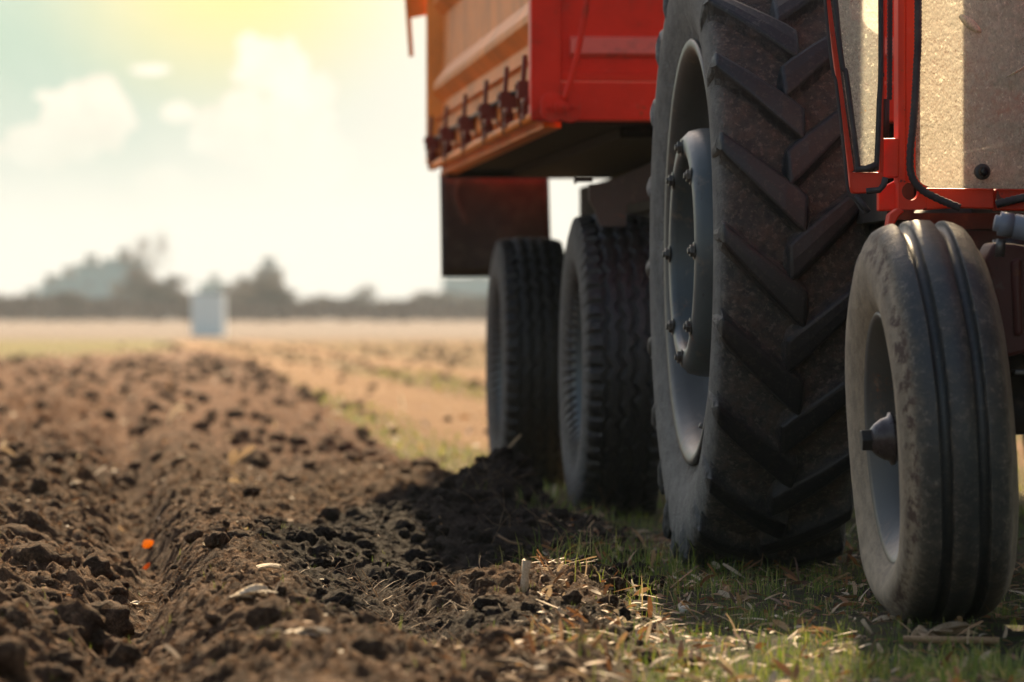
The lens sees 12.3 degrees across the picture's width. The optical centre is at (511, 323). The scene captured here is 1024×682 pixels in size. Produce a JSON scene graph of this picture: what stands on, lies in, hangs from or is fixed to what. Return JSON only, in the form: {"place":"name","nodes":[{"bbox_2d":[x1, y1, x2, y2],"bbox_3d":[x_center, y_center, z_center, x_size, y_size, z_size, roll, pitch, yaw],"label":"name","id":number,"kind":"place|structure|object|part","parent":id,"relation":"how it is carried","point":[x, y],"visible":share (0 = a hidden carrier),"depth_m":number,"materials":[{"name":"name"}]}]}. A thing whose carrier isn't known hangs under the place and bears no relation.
{"place":"outdoors","nodes":[
{"label":"outdoors","id":0,"kind":"place"},
{"bbox_2d":[0,0,608,319],"label":"sky","id":1,"kind":"structure","parent":0,"point":[292,132],"materials":[{"name":"white"}]},
{"bbox_2d":[0,319,1023,681],"bbox_3d":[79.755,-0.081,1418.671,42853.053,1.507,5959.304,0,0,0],"label":"ground","id":2,"kind":"structure","parent":0,"point":[202,657],"depth_m":12.80,"materials":[{"name":"soil"}]},
{"bbox_2d":[0,600,30,627],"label":"soil clod","id":3,"kind":"object","parent":2,"relation":"on","point":[16,612],"visible":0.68,"depth_m":8.30,"materials":[{"name":"brown soil"}]},
{"bbox_2d":[0,523,50,540],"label":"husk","id":4,"kind":"object","parent":2,"relation":"on","point":[23,531],"visible":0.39,"depth_m":11.97,"materials":[{"name":"beige plant"}]},
{"bbox_2d":[21,580,62,603],"bbox_3d":[-0.979,0.562,9.514,0.154,0.089,0.108,0,-10,-13],"label":"soil clod","id":5,"kind":"object","parent":2,"relation":"on","point":[49,592],"visible":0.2,"depth_m":9.51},
{"bbox_2d":[10,541,75,568],"bbox_3d":[-1.053,0.540,10.605,0.157,0.107,0.139,11,-4,-43],"label":"soil clod","id":6,"kind":"object","parent":2,"relation":"on","point":[39,552],"visible":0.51,"depth_m":10.56,"materials":[{"name":"soil"}]},
{"bbox_2d":[48,647,84,677],"bbox_3d":[-0.730,0.557,7.742,0.071,0.063,0.094,2,1,-13],"label":"soil clod","id":7,"kind":"object","parent":2,"relation":"on","point":[68,657],"visible":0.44,"depth_m":7.72,"materials":[{"name":"brown soil"}]},
{"bbox_2d":[34,598,105,642],"bbox_3d":[-0.829,0.565,8.786,0.159,0.120,0.147,4,-4,34],"label":"soil clod","id":8,"kind":"object","parent":2,"relation":"on","point":[88,618],"visible":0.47,"depth_m":8.74,"materials":[{"name":"brown soil"}]},
{"bbox_2d":[49,289,90,321],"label":"bare tree","id":9,"kind":"object","parent":2,"relation":"on","point":[73,293],"visible":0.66,"depth_m":440.31,"materials":[{"name":"brown plant"}]},
{"bbox_2d":[54,292,89,319],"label":"bare tree","id":10,"kind":"object","parent":2,"relation":"on","point":[60,295],"visible":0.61,"depth_m":439.93,"materials":[{"name":"brown plant"}]},
{"bbox_2d":[19,249,145,319],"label":"apartment building","id":11,"kind":"structure","parent":2,"relation":"on","point":[91,278],"depth_m":950.00,"materials":[{"name":"grey"}]},
{"bbox_2d":[85,282,91,288],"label":"window","id":12,"kind":"structure","parent":11,"relation":"in","point":[88,285],"depth_m":949.95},
{"bbox_2d":[108,282,115,288],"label":"window","id":13,"kind":"structure","parent":11,"relation":"in","point":[109,283],"depth_m":949.95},
{"bbox_2d":[83,552,113,578],"bbox_3d":[-0.982,0.573,11.107,0.090,0.080,0.120,-12,6,-35],"label":"soil clod","id":14,"kind":"object","parent":2,"relation":"on","point":[97,563],"visible":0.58,"depth_m":11.07,"materials":[{"name":"brown soil"}]},
{"bbox_2d":[103,581,115,589],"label":"soil clod","id":15,"kind":"object","parent":2,"relation":"on","point":[110,585],"visible":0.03,"depth_m":10.68,"materials":[{"name":"brown soil"}]},
{"bbox_2d":[85,600,134,637],"bbox_3d":[-0.822,0.595,9.514,0.129,0.090,0.119,10,-9,-42],"label":"soil clod","id":16,"kind":"object","parent":2,"relation":"on","point":[118,622],"visible":0.51,"depth_m":9.49,"materials":[{"name":"brown soil"}]},
{"bbox_2d":[107,464,125,471],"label":"maize leaf","id":17,"kind":"object","parent":2,"relation":"on","point":[113,469],"visible":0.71,"depth_m":19.53,"materials":[{"name":"beige plant"}]},
{"bbox_2d":[104,637,130,655],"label":"soil clod","id":18,"kind":"object","parent":2,"relation":"on","point":[111,643],"visible":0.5,"depth_m":8.50,"materials":[{"name":"brown soil"}]},
{"bbox_2d":[108,282,151,302],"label":"bare tree","id":19,"kind":"object","parent":2,"relation":"on","point":[142,297],"visible":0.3,"depth_m":545.08,"materials":[{"name":"brown plant"}]},
{"bbox_2d":[110,265,156,300],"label":"bare tree","id":20,"kind":"object","parent":2,"relation":"on","point":[135,282],"visible":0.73,"depth_m":539.57,"materials":[{"name":"brown plant"}]},
{"bbox_2d":[130,600,154,604],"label":"maize leaf","id":21,"kind":"object","parent":2,"relation":"on","point":[135,602],"visible":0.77,"depth_m":10.45,"materials":[{"name":"beige plant"}]},
{"bbox_2d":[118,229,169,319],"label":"bare tree","id":22,"kind":"object","parent":2,"relation":"on","point":[145,243],"visible":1,"depth_m":519.03,"materials":[{"name":"brown plant"}]},
{"bbox_2d":[142,562,149,569],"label":"fallen leaf","id":23,"kind":"object","parent":2,"relation":"on","point":[146,566],"visible":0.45,"depth_m":12.49,"materials":[{"name":"orange plant"}]},
{"bbox_2d":[142,539,153,547],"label":"fallen leaf","id":24,"kind":"object","parent":2,"relation":"on","point":[147,543],"visible":1,"depth_m":12.77,"materials":[{"name":"orange plant"}]},
{"bbox_2d":[137,284,184,321],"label":"bare tree","id":25,"kind":"object","parent":2,"relation":"on","point":[170,296],"visible":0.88,"depth_m":471.01,"materials":[{"name":"brown plant"}]},
{"bbox_2d":[142,274,191,320],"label":"bare tree","id":26,"kind":"object","parent":2,"relation":"on","point":[172,282],"visible":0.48,"depth_m":499.37,"materials":[{"name":"brown plant"}]},
{"bbox_2d":[169,287,191,321],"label":"bare tree","id":27,"kind":"object","parent":2,"relation":"on","point":[186,301],"visible":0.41,"depth_m":479.01,"materials":[{"name":"brown plant"}]},
{"bbox_2d":[191,292,226,336],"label":"storage shed","id":28,"kind":"structure","parent":2,"relation":"on","point":[208,314],"depth_m":208.00,"materials":[{"name":"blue metal"}]},
{"bbox_2d":[191,299,206,334],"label":"door","id":29,"kind":"structure","parent":28,"relation":"in","point":[198,306],"depth_m":207.96,"materials":[{"name":"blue metal"}]},
{"bbox_2d":[199,275,230,319],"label":"apartment building","id":30,"kind":"structure","parent":2,"relation":"on","point":[211,286],"depth_m":1100.00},
{"bbox_2d":[217,284,239,319],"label":"bare tree","id":31,"kind":"object","parent":2,"relation":"on","point":[227,288],"visible":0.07,"depth_m":518.93,"materials":[{"name":"brown plant"}]},
{"bbox_2d":[225,284,255,320],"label":"bare tree","id":32,"kind":"object","parent":2,"relation":"on","point":[234,295],"visible":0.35,"depth_m":506.19,"materials":[{"name":"brown plant"}]},
{"bbox_2d":[0,293,486,322],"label":"distant thicket","id":33,"kind":"object","parent":2,"relation":"on","point":[30,307],"visible":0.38,"depth_m":430.22,"materials":[{"name":"grey plant"}]},
{"bbox_2d":[234,290,263,321],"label":"bare tree","id":34,"kind":"object","parent":2,"relation":"on","point":[249,295],"visible":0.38,"depth_m":473.49,"materials":[{"name":"brown plant"}]},
{"bbox_2d":[227,584,277,598],"bbox_3d":[-0.470,0.485,8.592,0.093,0.027,0.098,0,0,-30],"label":"corn husk","id":35,"kind":"object","parent":2,"relation":"on","point":[247,591],"visible":1,"depth_m":8.57,"materials":[{"name":"beige plant"}]},
{"bbox_2d":[229,273,282,319],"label":"bare tree","id":36,"kind":"object","parent":2,"relation":"on","point":[265,278],"visible":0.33,"depth_m":559.16,"materials":[{"name":"brown plant"}]},
{"bbox_2d":[231,267,287,298],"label":"bare tree","id":37,"kind":"object","parent":2,"relation":"on","point":[270,275],"visible":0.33,"depth_m":599.36,"materials":[{"name":"brown plant"}]},
{"bbox_2d":[245,595,284,628],"bbox_3d":[-0.420,0.496,8.044,0.076,0.062,0.082,-11,6,21],"label":"soil clod","id":38,"kind":"object","parent":2,"relation":"on","point":[271,608],"visible":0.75,"depth_m":8.02,"materials":[{"name":"brown soil"}]},
{"bbox_2d":[254,257,283,319],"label":"apartment building","id":39,"kind":"structure","parent":2,"relation":"on","point":[268,263],"depth_m":854.00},
{"bbox_2d":[256,563,281,569],"bbox_3d":[-0.501,0.500,9.779,0.064,0.014,0.060,0,0,-33],"label":"corn husk","id":40,"kind":"object","parent":2,"relation":"on","point":[264,566],"visible":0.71,"depth_m":9.78,"materials":[{"name":"beige plant"}]},
{"bbox_2d":[248,280,298,321],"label":"bare tree","id":41,"kind":"object","parent":2,"relation":"on","point":[274,293],"visible":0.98,"depth_m":436.91,"materials":[{"name":"brown plant"}]},
{"bbox_2d":[267,626,331,635],"bbox_3d":[-0.330,0.498,7.676,0.115,0.016,0.075,0,0,41],"label":"corn husk","id":42,"kind":"object","parent":2,"relation":"on","point":[322,630],"visible":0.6,"depth_m":7.68,"materials":[{"name":"beige plant"}]},
{"bbox_2d":[284,593,316,604],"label":"soil clod","id":43,"kind":"object","parent":2,"relation":"on","point":[299,598],"visible":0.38,"depth_m":8.57,"materials":[{"name":"brown soil"}]},
{"bbox_2d":[301,294,328,302],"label":"bare tree","id":44,"kind":"object","parent":2,"relation":"on","point":[321,296],"visible":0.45,"depth_m":585.73,"materials":[{"name":"brown plant"}]},
{"bbox_2d":[316,603,325,608],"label":"soil clod","id":45,"kind":"object","parent":2,"relation":"on","point":[321,606],"visible":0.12,"depth_m":9.00,"materials":[{"name":"brown soil"}]},
{"bbox_2d":[312,296,343,319],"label":"bare tree","id":46,"kind":"object","parent":2,"relation":"on","point":[332,298],"visible":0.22,"depth_m":581.66,"materials":[{"name":"brown plant"}]},
{"bbox_2d":[320,618,340,657],"bbox_3d":[-0.276,0.479,7.221,0.011,0.061,0.045,0,0,38],"label":"root strand","id":47,"kind":"object","parent":2,"relation":"on","point":[325,652],"visible":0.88,"depth_m":7.22},
{"bbox_2d":[317,636,346,667],"bbox_3d":[-0.265,0.480,6.871,0.058,0.054,0.005,0,0,-33],"label":"root strand","id":48,"kind":"object","parent":2,"relation":"on","point":[323,660],"visible":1,"depth_m":6.87},
{"bbox_2d":[0,342,667,681],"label":"loose soil crumbs","id":49,"kind":"object","parent":2,"relation":"on","point":[14,662],"visible":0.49,"depth_m":13.12,"materials":[{"name":"brown soil"}]},
{"bbox_2d":[336,296,358,303],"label":"bare tree","id":50,"kind":"object","parent":2,"relation":"on","point":[348,299],"visible":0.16,"depth_m":526.98,"materials":[{"name":"brown plant"}]},
{"bbox_2d":[347,293,373,319],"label":"bare tree","id":51,"kind":"object","parent":2,"relation":"on","point":[361,299],"visible":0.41,"depth_m":634.71,"materials":[{"name":"brown plant"}]},
{"bbox_2d":[354,284,377,319],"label":"bare tree","id":52,"kind":"object","parent":2,"relation":"on","point":[370,293],"visible":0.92,"depth_m":640.13,"materials":[{"name":"brown plant"}]},
{"bbox_2d":[408,568,433,623],"bbox_3d":[-0.186,0.554,9.618,0.066,0.124,0.005,0,0,-29],"label":"root strand","id":53,"kind":"object","parent":2,"relation":"on","point":[419,599],"visible":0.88,"depth_m":9.62},
{"bbox_2d":[413,290,437,301],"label":"bare tree","id":54,"kind":"object","parent":2,"relation":"on","point":[419,296],"visible":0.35,"depth_m":572.84,"materials":[{"name":"brown plant"}]},
{"bbox_2d":[424,290,452,303],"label":"bare tree","id":55,"kind":"object","parent":2,"relation":"on","point":[442,295],"visible":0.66,"depth_m":539.28,"materials":[{"name":"brown plant"}]},
{"bbox_2d":[436,291,459,303],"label":"bare tree","id":56,"kind":"object","parent":2,"relation":"on","point":[451,298],"visible":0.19,"depth_m":626.95,"materials":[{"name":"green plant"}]},
{"bbox_2d":[442,277,488,318],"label":"apartment building","id":57,"kind":"structure","parent":2,"relation":"on","point":[477,286],"depth_m":1000.00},
{"bbox_2d":[453,293,483,303],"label":"bare tree","id":58,"kind":"object","parent":2,"relation":"on","point":[468,297],"visible":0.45,"depth_m":552.32,"materials":[{"name":"brown plant"}]},
{"bbox_2d":[463,294,487,304],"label":"bare tree","id":59,"kind":"object","parent":2,"relation":"on","point":[483,297],"visible":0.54,"depth_m":551.88,"materials":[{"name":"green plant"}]},
{"bbox_2d":[487,447,497,456],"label":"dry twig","id":60,"kind":"object","parent":2,"relation":"on","point":[492,452],"visible":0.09,"depth_m":15.32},
{"bbox_2d":[477,627,529,650],"bbox_3d":[-0.012,0.543,8.078,0.088,0.061,0.081,-11,-11,17],"label":"soil clod","id":61,"kind":"object","parent":2,"relation":"on","point":[489,634],"visible":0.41,"depth_m":8.06,"materials":[{"name":"brown soil"}]},
{"bbox_2d":[497,534,521,544],"bbox_3d":[0.006,0.567,12.415,0.092,0.034,0.010,0,0,6],"label":"dry twig","id":62,"kind":"object","parent":2,"relation":"on","point":[506,540],"visible":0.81,"depth_m":12.41,"materials":[{"name":"wood"}]},
{"bbox_2d":[1,350,1023,681],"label":"plant litter","id":63,"kind":"object","parent":2,"relation":"on","point":[703,664],"visible":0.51,"depth_m":9.55,"materials":[{"name":"beige plant"}]},
{"bbox_2d":[2,444,1023,681],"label":"dry stems and roots","id":64,"kind":"object","parent":2,"relation":"on","point":[452,635],"visible":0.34,"depth_m":10.08,"materials":[{"name":"brown plant"}]},
{"bbox_2d":[520,558,531,591],"bbox_3d":[0.028,0.519,9.768,0.020,0.074,0.020,0,0,35],"label":"wood stub","id":65,"kind":"object","parent":2,"relation":"on","point":[525,581],"visible":0.99,"depth_m":9.76,"materials":[{"name":"beige wood"}]},
{"bbox_2d":[578,617,584,642],"bbox_3d":[0.125,0.555,8.570,0.011,0.050,0.011,0,0,23],"label":"dry twig","id":66,"kind":"object","parent":2,"relation":"on","point":[582,630],"visible":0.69,"depth_m":8.57,"materials":[{"name":"brown plant"}]},
{"bbox_2d":[630,647,661,665],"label":"soil clod","id":67,"kind":"object","parent":2,"relation":"on","point":[642,652],"visible":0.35,"depth_m":8.43,"materials":[{"name":"brown soil"}]},
{"bbox_2d":[644,533,670,542],"bbox_3d":[0.415,0.590,13.128,0.084,0.034,0.098,0,0,-16],"label":"dry leaf","id":68,"kind":"object","parent":2,"relation":"on","point":[660,538],"visible":0.41,"depth_m":13.13,"materials":[{"name":"plant"}]},
{"bbox_2d":[679,605,689,613],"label":"stone","id":69,"kind":"object","parent":2,"relation":"on","point":[684,610],"visible":0.69,"depth_m":9.91,"materials":[{"name":"grey stone"}]},
{"bbox_2d":[674,655,710,669],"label":"soil clod","id":70,"kind":"object","parent":2,"relation":"on","point":[691,659],"visible":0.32,"depth_m":8.35,"materials":[{"name":"brown soil"}]},
{"bbox_2d":[405,0,1023,516],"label":"trailer","id":71,"kind":"object","parent":2,"relation":"on","point":[527,100],"visible":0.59,"depth_m":15.14,"materials":[{"name":"red paint"}]},
{"bbox_2d":[710,593,757,600],"bbox_3d":[0.483,0.592,10.282,0.041,0.018,0.116,0,0,-39],"label":"maize leaf","id":72,"kind":"object","parent":2,"relation":"on","point":[744,595],"visible":0.62,"depth_m":10.27,"materials":[{"name":"plant"}]},
{"bbox_2d":[646,0,1023,622],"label":"tractor","id":73,"kind":"object","parent":2,"relation":"on","point":[835,339],"visible":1,"depth_m":10.84,"materials":[{"name":"black rubber"}]},
{"bbox_3d":[0.689,-1.081,10.254,0.255,1.690,0.048,0,0,0],"label":"door","id":74,"kind":"part","parent":73,"relation":"part of","materials":[{"name":"red paint"}]},
{"bbox_2d":[959,14,981,32],"bbox_3d":[0.990,-0.649,10.251,0.051,0.041,0.003,0,0,0],"label":"leaf scrap","id":75,"kind":"object","parent":73,"relation":"attached to","point":[968,22],"visible":1,"depth_m":10.25,"materials":[{"name":"brown plant"}]},
{"bbox_2d":[1007,66,1023,76],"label":"straw scrap","id":76,"kind":"object","parent":73,"relation":"attached to","point":[1016,71],"visible":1,"depth_m":10.25,"materials":[{"name":"plant"}]},
{"bbox_2d":[861,619,872,634],"bbox_3d":[0.680,0.580,9.085,0.025,0.032,0.008,0,0,0],"label":"maize stalk","id":77,"kind":"object","parent":2,"relation":"on","point":[867,627],"visible":1,"depth_m":9.08,"materials":[{"name":"beige plant"}]},
{"bbox_2d":[872,615,895,621],"bbox_3d":[0.743,0.579,9.342,0.069,0.014,0.025,0,0,0],"label":"maize leaf","id":78,"kind":"object","parent":2,"relation":"on","point":[884,617],"visible":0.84,"depth_m":9.34,"materials":[{"name":"beige plant"}]},
{"bbox_2d":[907,621,985,635],"bbox_3d":[0.828,0.587,9.079,0.151,0.034,0.237,0,0,0],"label":"maize leaf","id":79,"kind":"object","parent":2,"relation":"on","point":[952,627],"visible":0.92,"depth_m":9.09,"materials":[{"name":"beige plant"}]},
{"bbox_2d":[903,635,998,644],"bbox_3d":[0.827,0.596,8.935,0.181,0.018,0.020,0,0,3],"label":"maize stalk","id":80,"kind":"object","parent":2,"relation":"on","point":[938,639],"visible":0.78,"depth_m":8.93,"materials":[{"name":"plant"}]},
{"bbox_2d":[0,367,1023,681],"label":"grass","id":81,"kind":"structure","parent":0,"point":[904,659],"depth_m":9.42,"materials":[{"name":"green plant"}]}
]}

